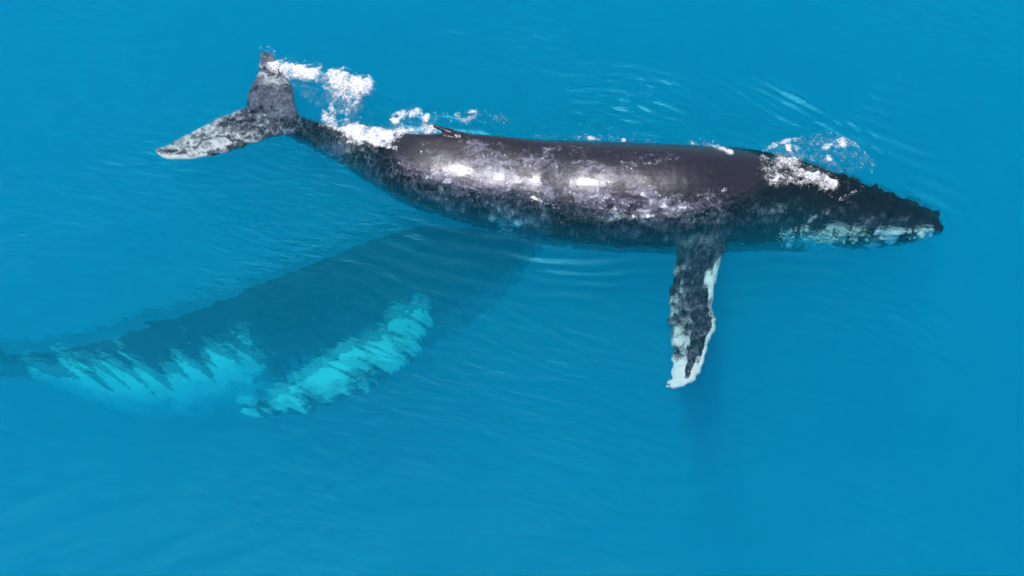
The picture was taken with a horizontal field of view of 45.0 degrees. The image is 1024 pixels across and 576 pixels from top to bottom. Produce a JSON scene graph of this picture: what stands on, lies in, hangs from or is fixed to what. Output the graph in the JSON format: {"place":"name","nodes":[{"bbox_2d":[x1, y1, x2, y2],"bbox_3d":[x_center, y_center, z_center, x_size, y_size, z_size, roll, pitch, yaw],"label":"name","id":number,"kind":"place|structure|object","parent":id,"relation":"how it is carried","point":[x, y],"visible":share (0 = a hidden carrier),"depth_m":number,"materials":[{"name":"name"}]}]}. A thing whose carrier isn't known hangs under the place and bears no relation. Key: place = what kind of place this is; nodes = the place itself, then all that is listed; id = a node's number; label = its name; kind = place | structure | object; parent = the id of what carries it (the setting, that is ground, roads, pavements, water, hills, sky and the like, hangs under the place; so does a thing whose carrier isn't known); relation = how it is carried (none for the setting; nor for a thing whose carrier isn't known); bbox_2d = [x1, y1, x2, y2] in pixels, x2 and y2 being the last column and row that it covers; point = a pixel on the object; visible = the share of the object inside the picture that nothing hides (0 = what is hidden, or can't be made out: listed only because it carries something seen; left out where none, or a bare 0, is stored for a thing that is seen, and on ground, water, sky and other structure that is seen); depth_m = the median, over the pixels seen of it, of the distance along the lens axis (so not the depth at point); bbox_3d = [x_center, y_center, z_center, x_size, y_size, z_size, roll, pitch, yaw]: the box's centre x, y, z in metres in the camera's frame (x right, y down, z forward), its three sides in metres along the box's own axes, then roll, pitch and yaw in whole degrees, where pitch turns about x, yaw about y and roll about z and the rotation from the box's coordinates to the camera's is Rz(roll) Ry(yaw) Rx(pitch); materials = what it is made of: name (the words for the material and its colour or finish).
{"place":"outdoors","nodes":[
{"label":"outdoors","id":0,"kind":"place"},
{"bbox_2d":[0,0,1023,575],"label":"water","id":1,"kind":"structure","parent":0,"point":[848,412],"depth_m":36.69,"materials":[{"name":"water"}]},
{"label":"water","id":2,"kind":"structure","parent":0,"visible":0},
{"bbox_2d":[0,225,543,418],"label":"humpback whale","id":3,"kind":"object","parent":2,"relation":"in","point":[339,326],"visible":0.99,"depth_m":25.55},
{"bbox_2d":[261,46,436,151],"bbox_3d":[-3.529,-3.741,25.180,4.693,0.516,1.894,30,60,19],"label":"splash foam","id":4,"kind":"object","parent":2,"relation":"on","point":[372,135],"visible":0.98,"depth_m":25.22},
{"bbox_2d":[154,52,943,388],"bbox_3d":[0.715,-1.210,25.605,14.427,4.600,6.407,24,58,16],"label":"humpback whale","id":5,"kind":"object","parent":2,"relation":"on","point":[488,182],"visible":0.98,"depth_m":23.89},
{"bbox_2d":[532,188,724,222],"bbox_3d":[1.594,-1.626,23.431,5.369,0.348,1.571,7,55,5],"label":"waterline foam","id":6,"kind":"object","parent":5,"relation":"on","point":[535,198],"visible":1,"depth_m":23.48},
{"bbox_2d":[761,136,874,195],"bbox_3d":[5.934,-2.348,24.242,2.423,0.534,1.801,0,55,0],"label":"blow foam","id":7,"kind":"object","parent":5,"relation":"on","point":[833,183],"visible":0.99,"depth_m":23.96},
{"bbox_2d":[390,108,733,154],"bbox_3d":[0.921,-3.215,24.628,6.991,0.263,0.816,6,55,4],"label":"droplet foam","id":8,"kind":"object","parent":2,"relation":"on","point":[426,117],"visible":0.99,"depth_m":24.86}
]}

